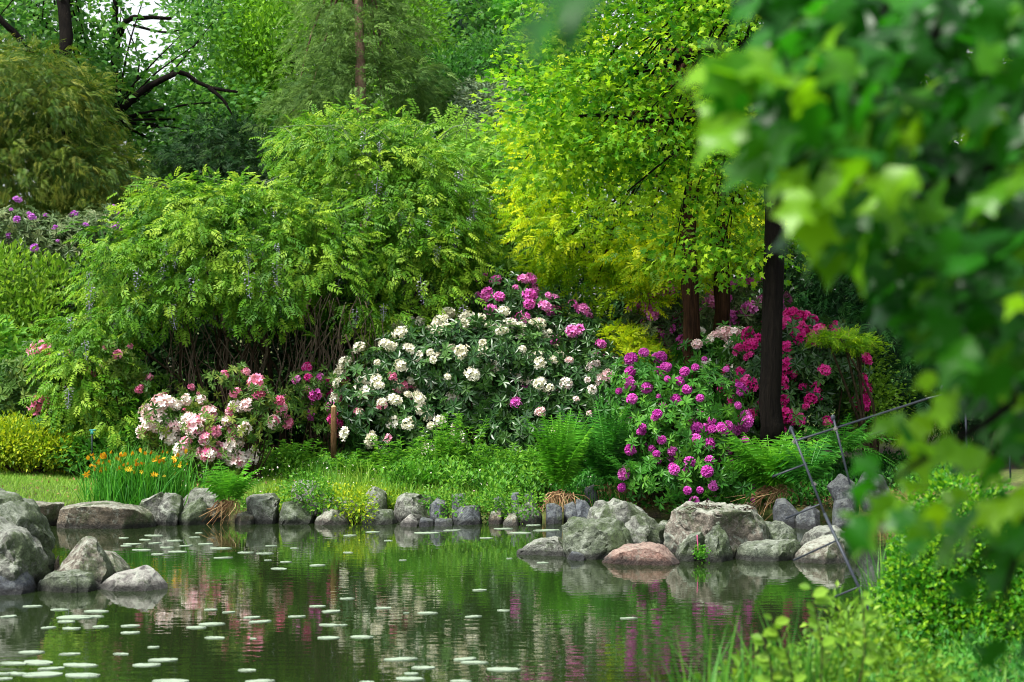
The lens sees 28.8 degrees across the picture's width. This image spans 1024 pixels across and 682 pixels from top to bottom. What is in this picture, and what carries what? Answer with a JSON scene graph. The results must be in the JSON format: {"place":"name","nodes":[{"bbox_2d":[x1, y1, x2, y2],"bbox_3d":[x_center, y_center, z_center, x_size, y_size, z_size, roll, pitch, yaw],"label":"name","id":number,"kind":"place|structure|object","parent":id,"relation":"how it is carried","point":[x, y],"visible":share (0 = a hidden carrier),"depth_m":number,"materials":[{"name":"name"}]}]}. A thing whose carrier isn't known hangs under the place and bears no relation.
{"place":"outdoors","nodes":[
{"label":"outdoors","id":0,"kind":"place"},
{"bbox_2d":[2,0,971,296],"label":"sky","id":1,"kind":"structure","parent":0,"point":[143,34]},
{"bbox_2d":[11,335,999,447],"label":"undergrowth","id":2,"kind":"object","parent":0,"point":[490,383],"visible":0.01,"depth_m":33.35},
{"bbox_2d":[0,515,1022,681],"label":"water","id":3,"kind":"structure","parent":0,"point":[560,621],"depth_m":14.89,"materials":[{"name":"green liquid"}]},
{"bbox_2d":[0,572,35,594],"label":"rock","id":4,"kind":"object","parent":3,"relation":"in","point":[23,583],"visible":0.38,"depth_m":15.74,"materials":[{"name":"stone"}]},
{"bbox_2d":[0,516,48,587],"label":"rock","id":5,"kind":"object","parent":3,"relation":"on","point":[22,550],"visible":0.59,"depth_m":15.88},
{"bbox_2d":[0,488,54,578],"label":"rock","id":6,"kind":"object","parent":3,"relation":"on","point":[17,509],"visible":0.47,"depth_m":16.59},
{"bbox_2d":[37,569,97,592],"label":"rock","id":7,"kind":"object","parent":3,"relation":"in","point":[74,581],"visible":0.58,"depth_m":15.88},
{"bbox_2d":[57,536,112,585],"bbox_3d":[-3.561,1.952,16.503,0.505,0.671,0.591,0,0,0],"label":"rock","id":8,"kind":"object","parent":3,"relation":"on","point":[88,554],"visible":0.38,"depth_m":16.37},
{"bbox_2d":[97,565,167,590],"bbox_3d":[-3.067,2.026,16.108,0.591,0.427,0.424,0,0,0],"label":"rock","id":9,"kind":"object","parent":3,"relation":"in","point":[145,578],"visible":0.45,"depth_m":15.99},
{"bbox_2d":[517,536,563,555],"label":"rock","id":10,"kind":"object","parent":3,"relation":"on","point":[550,546],"visible":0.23,"depth_m":18.59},
{"bbox_2d":[562,516,634,559],"bbox_3d":[0.802,1.958,18.549,0.685,0.645,0.756,0,0,0],"label":"rock","id":11,"kind":"object","parent":3,"relation":"on","point":[595,539],"visible":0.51,"depth_m":18.30,"materials":[{"name":"stone"}]},
{"bbox_2d":[587,498,664,544],"bbox_3d":[1.127,1.938,19.507,0.840,0.814,0.881,0,0,0],"label":"rock","id":12,"kind":"object","parent":3,"relation":"on","point":[640,524],"visible":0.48,"depth_m":19.31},
{"bbox_2d":[602,541,679,565],"bbox_3d":[1.171,2.057,18.026,0.732,0.459,0.633,0,0,0],"label":"rock","id":13,"kind":"object","parent":3,"relation":"on","point":[648,553],"visible":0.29,"depth_m":17.79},
{"bbox_2d":[675,531,704,561],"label":"rock","id":14,"kind":"object","parent":3,"relation":"on","point":[685,547],"visible":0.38,"depth_m":18.09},
{"bbox_2d":[664,500,769,557],"bbox_3d":[1.935,1.910,18.806,1.007,0.763,1.095,0,0,0],"label":"rock","id":15,"kind":"object","parent":3,"relation":"on","point":[740,527],"visible":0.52,"depth_m":18.46,"materials":[{"name":"stone"}]},
{"bbox_2d":[703,521,732,561],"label":"rock","id":16,"kind":"object","parent":3,"relation":"on","point":[716,542],"visible":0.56,"depth_m":18.11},
{"bbox_2d":[736,539,800,561],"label":"rock","id":17,"kind":"object","parent":3,"relation":"on","point":[767,550],"visible":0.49,"depth_m":18.14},
{"bbox_2d":[764,520,797,539],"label":"rock","id":18,"kind":"object","parent":3,"relation":"on","point":[779,530],"visible":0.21,"depth_m":18.78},
{"bbox_2d":[773,498,798,527],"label":"rock","id":19,"kind":"object","parent":3,"relation":"on","point":[783,508],"visible":0.45,"depth_m":21.37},
{"bbox_2d":[795,505,819,529],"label":"rock","id":20,"kind":"object","parent":3,"relation":"on","point":[808,519],"visible":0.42,"depth_m":21.20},
{"bbox_2d":[794,534,845,563],"bbox_3d":[2.806,2.022,18.114,0.493,0.540,0.528,0,0,0],"label":"rock","id":21,"kind":"object","parent":3,"relation":"on","point":[830,554],"visible":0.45,"depth_m":17.95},
{"bbox_2d":[832,498,854,527],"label":"rock","id":22,"kind":"object","parent":3,"relation":"on","point":[840,505],"visible":0.67,"depth_m":20.89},
{"bbox_2d":[0,297,1023,681],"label":"ground","id":23,"kind":"structure","parent":0,"point":[656,511],"depth_m":23.03,"materials":[{"name":"plant"}]},
{"bbox_2d":[0,409,83,475],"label":"shrub","id":24,"kind":"object","parent":23,"relation":"on","point":[19,453],"visible":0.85,"depth_m":24.36,"materials":[{"name":"yellow plant"}]},
{"bbox_2d":[0,314,91,445],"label":"shrub","id":25,"kind":"object","parent":23,"relation":"on","point":[11,343],"visible":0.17,"depth_m":26.07,"materials":[{"name":"green plant"}]},
{"bbox_2d":[0,339,92,439],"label":"rhododendron","id":26,"kind":"object","parent":23,"relation":"on","point":[12,382],"visible":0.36,"depth_m":25.25,"materials":[{"name":"green plant"}]},
{"bbox_2d":[0,237,112,435],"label":"shrub","id":27,"kind":"object","parent":23,"relation":"on","point":[23,308],"visible":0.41,"depth_m":27.04,"materials":[{"name":"green plant"}]},
{"bbox_2d":[0,196,148,325],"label":"rhododendron","id":28,"kind":"object","parent":23,"relation":"on","point":[14,224],"visible":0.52,"depth_m":28.21,"materials":[{"name":"green plant"}]},
{"bbox_2d":[0,29,174,325],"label":"tree","id":29,"kind":"object","parent":23,"relation":"on","point":[43,83],"visible":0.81,"depth_m":29.95,"materials":[{"name":"green plant"}]},
{"bbox_2d":[0,0,181,290],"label":"tree","id":30,"kind":"object","parent":23,"relation":"on","point":[65,15],"visible":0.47,"depth_m":35.27,"materials":[{"name":"green plant"}]},
{"bbox_2d":[57,501,155,528],"bbox_3d":[-4.380,1.998,21.520,1.073,0.523,0.745,0,0,0],"label":"rock","id":31,"kind":"object","parent":23,"relation":"on","point":[101,515],"visible":0.43,"depth_m":21.22,"materials":[{"name":"stone"}]},
{"bbox_2d":[47,389,225,476],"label":"shrub","id":32,"kind":"object","parent":23,"relation":"on","point":[71,455],"visible":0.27,"depth_m":24.31,"materials":[{"name":"green plant"}]},
{"bbox_2d":[61,438,222,505],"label":"daylily","id":33,"kind":"object","parent":23,"relation":"on","point":[135,481],"visible":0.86,"depth_m":22.24,"materials":[{"name":"green plant"}]},
{"bbox_2d":[77,339,210,464],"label":"azalea","id":34,"kind":"object","parent":23,"relation":"on","point":[149,377],"visible":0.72,"depth_m":24.65,"materials":[{"name":"green plant"}]},
{"bbox_2d":[34,0,286,277],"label":"tree","id":35,"kind":"object","parent":23,"relation":"on","point":[172,110],"visible":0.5,"depth_m":36.61,"materials":[{"name":"green plant"}]},
{"bbox_2d":[156,492,183,525],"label":"rock","id":36,"kind":"object","parent":23,"relation":"on","point":[170,507],"visible":0.56,"depth_m":21.59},
{"bbox_2d":[0,425,371,470],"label":"ground cover","id":37,"kind":"object","parent":23,"relation":"on","point":[327,449],"visible":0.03,"depth_m":26.07,"materials":[{"name":"green plant"}]},
{"bbox_2d":[0,457,381,513],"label":"grass","id":38,"kind":"structure","parent":23,"relation":"on","point":[13,479],"depth_m":23.38,"materials":[{"name":"plant"}]},
{"bbox_2d":[135,393,247,482],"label":"azalea","id":39,"kind":"object","parent":23,"relation":"on","point":[160,413],"visible":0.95,"depth_m":23.63,"materials":[{"name":"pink plant"}]},
{"bbox_2d":[179,497,209,525],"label":"rock","id":40,"kind":"object","parent":23,"relation":"on","point":[192,512],"visible":0.51,"depth_m":21.67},
{"bbox_2d":[183,487,223,521],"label":"rock","id":41,"kind":"object","parent":23,"relation":"on","point":[195,493],"visible":0.21,"depth_m":22.06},
{"bbox_2d":[18,157,395,466],"bbox_3d":[-3.858,-0.301,25.522,4.774,4.075,3.546,0,0,0],"label":"wisteria","id":42,"kind":"object","parent":23,"relation":"on","point":[196,212],"visible":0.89,"depth_m":24.84,"materials":[{"name":"green plant"}]},
{"bbox_2d":[131,115,489,450],"bbox_3d":[-2.707,-0.753,25.704,4.828,4.459,1.605,0,0,0],"label":"hedge","id":43,"kind":"object","parent":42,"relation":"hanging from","point":[302,346],"visible":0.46,"depth_m":25.39,"materials":[{"name":"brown plant"}]},
{"bbox_2d":[130,105,292,358],"bbox_3d":[-5.090,-1.860,34.004,3.126,4.364,3.991,0,0,0],"label":"tree","id":44,"kind":"object","parent":23,"relation":"on","point":[197,157],"visible":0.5,"depth_m":33.06,"materials":[{"name":"green plant"}]},
{"bbox_2d":[148,0,285,220],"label":"tree","id":45,"kind":"object","parent":23,"relation":"on","point":[190,37],"visible":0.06,"depth_m":53.85,"materials":[{"name":"green plant"}]},
{"bbox_2d":[194,459,267,524],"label":"fern","id":46,"kind":"object","parent":23,"relation":"on","point":[229,485],"visible":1,"depth_m":21.70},
{"bbox_2d":[44,237,441,449],"bbox_3d":[-3.707,0.152,27.364,5.747,3.391,2.746,0,0,0],"label":"shrub","id":47,"kind":"object","parent":23,"relation":"on","point":[157,355],"visible":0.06,"depth_m":26.85,"materials":[{"name":"plant"}]},
{"bbox_2d":[197,361,300,481],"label":"azalea","id":48,"kind":"object","parent":23,"relation":"on","point":[255,384],"visible":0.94,"depth_m":23.68,"materials":[{"name":"pink plant"}]},
{"bbox_2d":[246,493,279,523],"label":"rock","id":49,"kind":"object","parent":23,"relation":"on","point":[263,508],"visible":0.64,"depth_m":21.84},
{"bbox_2d":[194,0,385,354],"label":"tree","id":50,"kind":"object","parent":23,"relation":"on","point":[265,20],"visible":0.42,"depth_m":37.67,"materials":[{"name":"green plant"}]},
{"bbox_2d":[262,439,326,477],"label":"leafy plant","id":51,"kind":"object","parent":23,"relation":"on","point":[302,454],"visible":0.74,"depth_m":24.17,"materials":[{"name":"green plant"}]},
{"bbox_2d":[279,500,314,524],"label":"rock","id":52,"kind":"object","parent":23,"relation":"on","point":[295,513],"visible":0.54,"depth_m":21.75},
{"bbox_2d":[244,446,378,480],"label":"ground cover","id":53,"kind":"object","parent":23,"relation":"on","point":[271,472],"visible":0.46,"depth_m":24.08,"materials":[{"name":"green plant"}]},
{"bbox_2d":[277,468,348,516],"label":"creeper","id":54,"kind":"object","parent":23,"relation":"on","point":[310,485],"visible":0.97,"depth_m":21.87,"materials":[{"name":"green plant"}]},
{"bbox_2d":[279,362,372,461],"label":"azalea","id":55,"kind":"object","parent":23,"relation":"on","point":[314,378],"visible":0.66,"depth_m":24.75,"materials":[{"name":"green plant"}]},
{"bbox_2d":[261,479,410,511],"bbox_3d":[-1.957,1.763,22.707,1.844,0.346,0.912,0,0,0],"label":"creeping cover","id":56,"kind":"object","parent":23,"relation":"on","point":[385,488],"visible":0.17,"depth_m":22.66,"materials":[{"name":"green plant"}]},
{"bbox_2d":[318,486,379,524],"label":"creeper","id":57,"kind":"object","parent":23,"relation":"on","point":[358,501],"visible":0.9,"depth_m":21.77,"materials":[{"name":"plant"}]},
{"bbox_2d":[239,0,460,327],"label":"larch tree","id":58,"kind":"object","parent":23,"relation":"on","point":[362,20],"visible":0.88,"depth_m":32.04,"materials":[{"name":"green plant"}]},
{"bbox_2d":[318,459,385,487],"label":"grass tuft","id":59,"kind":"object","parent":23,"relation":"on","point":[359,475],"visible":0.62,"depth_m":22.97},
{"bbox_2d":[327,448,386,477],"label":"leafy plant","id":60,"kind":"object","parent":23,"relation":"on","point":[374,456],"visible":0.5,"depth_m":23.91,"materials":[{"name":"green plant"}]},
{"bbox_2d":[241,93,510,456],"bbox_3d":[-1.811,-0.908,27.009,3.742,5.022,3.859,0,0,0],"label":"wisteria","id":61,"kind":"object","parent":23,"relation":"on","point":[414,238],"visible":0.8,"depth_m":26.14,"materials":[{"name":"green plant"}]},
{"bbox_2d":[319,0,467,322],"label":"tree","id":62,"kind":"object","parent":23,"relation":"on","point":[435,17],"visible":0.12,"depth_m":37.44,"materials":[{"name":"green plant"}]},
{"bbox_2d":[323,337,464,464],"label":"rhododendron","id":63,"kind":"object","parent":23,"relation":"on","point":[406,424],"visible":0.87,"depth_m":24.42,"materials":[{"name":"white plant"}]},
{"bbox_2d":[351,435,442,481],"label":"leafy plant","id":64,"kind":"object","parent":23,"relation":"on","point":[391,458],"visible":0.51,"depth_m":23.17,"materials":[{"name":"green plant"}]},
{"bbox_2d":[393,492,432,521],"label":"rock","id":65,"kind":"object","parent":23,"relation":"on","point":[406,504],"visible":0.48,"depth_m":22.04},
{"bbox_2d":[320,464,526,512],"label":"grass","id":66,"kind":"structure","parent":23,"relation":"on","point":[419,487],"depth_m":22.65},
{"bbox_2d":[418,482,466,518],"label":"creeper","id":67,"kind":"object","parent":23,"relation":"on","point":[440,498],"visible":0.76,"depth_m":22.03,"materials":[{"name":"green plant"}]},
{"bbox_2d":[413,411,489,474],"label":"leafy plant","id":68,"kind":"object","parent":23,"relation":"on","point":[445,449],"visible":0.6,"depth_m":23.39,"materials":[{"name":"green plant"}]},
{"bbox_2d":[452,505,481,524],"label":"rock","id":69,"kind":"object","parent":23,"relation":"on","point":[468,515],"visible":0.44,"depth_m":21.75,"materials":[{"name":"stone"}]},
{"bbox_2d":[356,98,580,312],"bbox_3d":[-0.720,-1.640,29.372,3.706,3.796,3.910,0,0,0],"label":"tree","id":70,"kind":"object","parent":23,"relation":"on","point":[484,155],"visible":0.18,"depth_m":28.56,"materials":[{"name":"green plant"}]},
{"bbox_2d":[363,440,575,506],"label":"ground cover","id":71,"kind":"object","parent":23,"relation":"on","point":[529,482],"visible":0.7,"depth_m":22.80,"materials":[{"name":"green plant"}]},
{"bbox_2d":[406,18,535,342],"bbox_3d":[-0.760,-2.744,36.150,2.554,6.114,3.716,0,0,0],"label":"tree","id":72,"kind":"object","parent":23,"relation":"on","point":[459,63],"visible":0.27,"depth_m":35.60,"materials":[{"name":"green plant"}]},
{"bbox_2d":[363,306,591,455],"bbox_3d":[-0.337,0.649,25.402,3.134,2.202,2.244,0,0,0],"label":"rhododendron","id":73,"kind":"object","parent":23,"relation":"on","point":[509,363],"visible":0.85,"depth_m":24.69,"materials":[{"name":"green plant"}]},
{"bbox_2d":[458,483,522,522],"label":"creeper","id":74,"kind":"object","parent":23,"relation":"on","point":[491,498],"visible":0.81,"depth_m":21.93,"materials":[{"name":"green plant"}]},
{"bbox_2d":[423,0,566,196],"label":"tree","id":75,"kind":"object","parent":23,"relation":"on","point":[473,20],"visible":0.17,"depth_m":40.38,"materials":[{"name":"green plant"}]},
{"bbox_2d":[445,66,564,317],"bbox_3d":[-0.035,-2.161,33.026,2.262,4.892,3.528,0,0,0],"label":"tree","id":76,"kind":"object","parent":23,"relation":"on","point":[477,107],"visible":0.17,"depth_m":32.60,"materials":[{"name":"plant"}]},
{"bbox_2d":[470,443,547,487],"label":"leafy plant","id":77,"kind":"object","parent":23,"relation":"on","point":[515,456],"visible":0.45,"depth_m":23.13,"materials":[{"name":"green plant"}]},
{"bbox_2d":[498,484,547,523],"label":"creeper","id":78,"kind":"object","parent":23,"relation":"on","point":[534,499],"visible":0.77,"depth_m":21.84,"materials":[{"name":"green plant"}]},
{"bbox_2d":[457,264,625,451],"bbox_3d":[0.385,0.329,26.163,2.287,2.712,1.544,0,0,22],"label":"rhododendron","id":79,"kind":"object","parent":23,"relation":"on","point":[576,334],"visible":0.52,"depth_m":25.83,"materials":[{"name":"pink plant"}]},
{"bbox_2d":[463,345,655,464],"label":"rhododendron","id":80,"kind":"object","parent":23,"relation":"on","point":[592,373],"visible":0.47,"depth_m":24.42,"materials":[{"name":"green plant"}]},
{"bbox_2d":[521,408,597,518],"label":"fern","id":81,"kind":"object","parent":23,"relation":"on","point":[562,453],"visible":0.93,"depth_m":22.21,"materials":[{"name":"plant"}]},
{"bbox_2d":[525,185,666,338],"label":"shrub","id":82,"kind":"object","parent":23,"relation":"on","point":[579,282],"visible":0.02,"depth_m":37.88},
{"bbox_2d":[550,400,653,503],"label":"fern","id":83,"kind":"object","parent":23,"relation":"on","point":[611,440],"visible":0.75,"depth_m":22.79,"materials":[{"name":"plant"}]},
{"bbox_2d":[524,0,726,223],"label":"tree","id":84,"kind":"object","parent":23,"relation":"on","point":[608,3],"depth_m":49.47,"materials":[{"name":"green plant"}]},
{"bbox_2d":[589,446,673,482],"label":"fern","id":85,"kind":"object","parent":23,"relation":"on","point":[631,471],"visible":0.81,"depth_m":22.51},
{"bbox_2d":[594,317,677,452],"bbox_3d":[1.540,0.711,26.020,1.194,2.072,1.271,0,0,31],"label":"golden conifer","id":86,"kind":"object","parent":23,"relation":"on","point":[625,346],"visible":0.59,"depth_m":25.82,"materials":[{"name":"yellow plant"}]},
{"bbox_2d":[463,0,809,443],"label":"maple tree","id":87,"kind":"object","parent":23,"relation":"on","point":[772,265],"visible":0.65,"depth_m":22.91,"materials":[{"name":"green plant"}]},
{"bbox_2d":[479,17,805,422],"bbox_3d":[1.718,-1.678,26.835,4.466,5.680,4.308,0,0,0],"label":"tree","id":88,"kind":"object","parent":23,"relation":"on","point":[622,275],"visible":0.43,"depth_m":26.09,"materials":[{"name":"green plant"}]},
{"bbox_2d":[594,348,759,513],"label":"rhododendron","id":89,"kind":"object","parent":23,"relation":"on","point":[688,465],"visible":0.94,"depth_m":22.68,"materials":[{"name":"green plant"}]},
{"bbox_2d":[561,194,798,355],"bbox_3d":[3.117,-1.032,37.896,4.928,4.240,4.466,0,0,0],"label":"shrub","id":90,"kind":"object","parent":23,"relation":"on","point":[616,303],"visible":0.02,"depth_m":37.27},
{"bbox_2d":[610,604,752,681],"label":"grass clump","id":91,"kind":"object","parent":23,"relation":"on","point":[715,668],"visible":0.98,"depth_m":7.61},
{"bbox_2d":[613,275,792,452],"bbox_3d":[2.503,0.412,26.653,2.624,2.590,1.635,0,0,0],"label":"rhododendron","id":92,"kind":"object","parent":23,"relation":"on","point":[745,312],"visible":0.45,"depth_m":26.26,"materials":[{"name":"green plant"}]},
{"bbox_2d":[659,320,752,454],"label":"rhododendron","id":93,"kind":"object","parent":23,"relation":"on","point":[725,333],"visible":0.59,"depth_m":25.19,"materials":[{"name":"green plant"}]},
{"bbox_2d":[633,631,780,681],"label":"grass clump","id":94,"kind":"object","parent":23,"relation":"on","point":[740,679],"visible":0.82,"depth_m":7.74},
{"bbox_2d":[513,448,955,507],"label":"ground cover","id":95,"kind":"object","parent":23,"relation":"on","point":[887,470],"visible":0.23,"depth_m":23.09,"materials":[{"name":"plant"}]},
{"bbox_2d":[492,0,1023,671],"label":"tree","id":96,"kind":"object","parent":23,"relation":"on","point":[844,158],"visible":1,"depth_m":3.33,"materials":[{"name":"green plant"}]},
{"bbox_2d":[689,599,840,681],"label":"grass clump","id":97,"kind":"object","parent":23,"relation":"on","point":[778,661],"visible":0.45,"depth_m":8.16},
{"bbox_2d":[666,217,863,372],"bbox_3d":[4.947,-0.942,37.018,4.639,3.975,4.561,0,0,0],"label":"shrub","id":98,"kind":"object","parent":23,"relation":"on","point":[799,281],"visible":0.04,"depth_m":35.80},
{"bbox_2d":[707,306,874,480],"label":"rhododendron","id":99,"kind":"object","parent":23,"relation":"on","point":[797,323],"visible":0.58,"depth_m":23.84,"materials":[{"name":"pink plant"}]},
{"bbox_2d":[761,435,844,486],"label":"fern","id":100,"kind":"object","parent":23,"relation":"on","point":[819,466],"visible":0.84,"depth_m":21.77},
{"bbox_2d":[751,583,878,681],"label":"sapling","id":101,"kind":"object","parent":23,"relation":"on","point":[773,634],"visible":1,"depth_m":7.00,"materials":[{"name":"green plant"}]},
{"bbox_2d":[687,580,974,681],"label":"leafy bramble","id":102,"kind":"object","parent":23,"relation":"on","point":[888,652],"visible":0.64,"depth_m":8.35,"materials":[{"name":"green plant"}]},
{"bbox_2d":[775,614,893,681],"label":"grass clump","id":103,"kind":"object","parent":23,"relation":"on","point":[806,666],"visible":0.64,"depth_m":8.15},
{"bbox_2d":[664,0,1009,397],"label":"tree","id":104,"kind":"object","parent":23,"relation":"on","point":[722,305],"depth_m":25.76,"materials":[{"name":"brown plant"}]},
{"bbox_2d":[827,474,857,514],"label":"rock","id":105,"kind":"object","parent":23,"relation":"on","point":[838,487],"visible":0.49,"depth_m":21.26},
{"bbox_2d":[787,412,898,467],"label":"fern","id":106,"kind":"object","parent":23,"relation":"on","point":[851,439],"visible":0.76,"depth_m":23.09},
{"bbox_2d":[802,324,891,455],"bbox_3d":[4.025,0.790,23.448,1.287,2.007,0.855,0,0,-23],"label":"young tree","id":107,"kind":"object","parent":23,"relation":"on","point":[856,343],"visible":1,"depth_m":23.42,"materials":[{"name":"green plant"}]},
{"bbox_2d":[830,333,916,454],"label":"shrub","id":108,"kind":"object","parent":23,"relation":"on","point":[882,381],"visible":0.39,"depth_m":24.23,"materials":[{"name":"green plant"}]},
{"bbox_2d":[757,225,1019,462],"bbox_3d":[5.426,-0.295,25.749,4.388,4.003,3.976,0,0,0],"label":"shrub","id":109,"kind":"object","parent":23,"relation":"on","point":[850,309],"visible":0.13,"depth_m":25.09,"materials":[{"name":"green plant"}]},
{"bbox_2d":[772,396,1010,609],"bbox_3d":[3.118,0.960,13.717,3.098,1.548,0.758,0,0,-40],"label":"iron railing","id":110,"kind":"object","parent":23,"relation":"on","point":[814,484],"visible":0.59,"depth_m":12.97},
{"bbox_2d":[828,571,1023,681],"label":"bank grass","id":111,"kind":"structure","parent":23,"relation":"on","point":[1005,670],"depth_m":9.88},
{"bbox_2d":[713,427,835,514],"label":"fern","id":112,"kind":"object","parent":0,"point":[762,460],"visible":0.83,"depth_m":22.18,"materials":[{"name":"plant"}]},
{"bbox_2d":[862,464,1023,659],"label":"box shrub","id":113,"kind":"object","parent":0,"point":[949,614],"visible":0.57,"depth_m":10.67,"materials":[{"name":"green plant"}]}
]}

